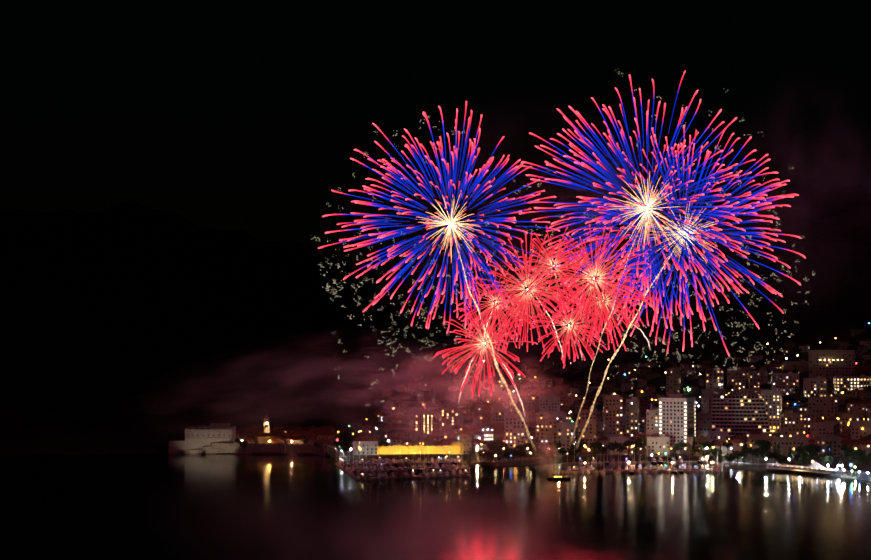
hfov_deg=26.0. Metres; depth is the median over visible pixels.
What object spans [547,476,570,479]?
fireworks barge
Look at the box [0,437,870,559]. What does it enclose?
sea
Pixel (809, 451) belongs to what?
trees
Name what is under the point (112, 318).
terrain
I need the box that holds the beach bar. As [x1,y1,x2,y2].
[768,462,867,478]
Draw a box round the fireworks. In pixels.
[311,71,814,451]
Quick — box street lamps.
[336,323,870,475]
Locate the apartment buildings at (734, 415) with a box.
[659,348,870,453]
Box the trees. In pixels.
[235,327,870,471]
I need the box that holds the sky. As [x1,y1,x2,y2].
[0,0,870,475]
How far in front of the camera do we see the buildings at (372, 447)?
1588.59 m
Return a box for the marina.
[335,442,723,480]
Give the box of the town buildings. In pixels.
[374,328,870,456]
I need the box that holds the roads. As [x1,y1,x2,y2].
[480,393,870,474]
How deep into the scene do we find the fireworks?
1422.63 m
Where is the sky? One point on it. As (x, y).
(228, 115)
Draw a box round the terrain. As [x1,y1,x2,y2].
[0,186,870,480]
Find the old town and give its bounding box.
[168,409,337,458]
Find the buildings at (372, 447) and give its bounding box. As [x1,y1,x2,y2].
[339,404,493,457]

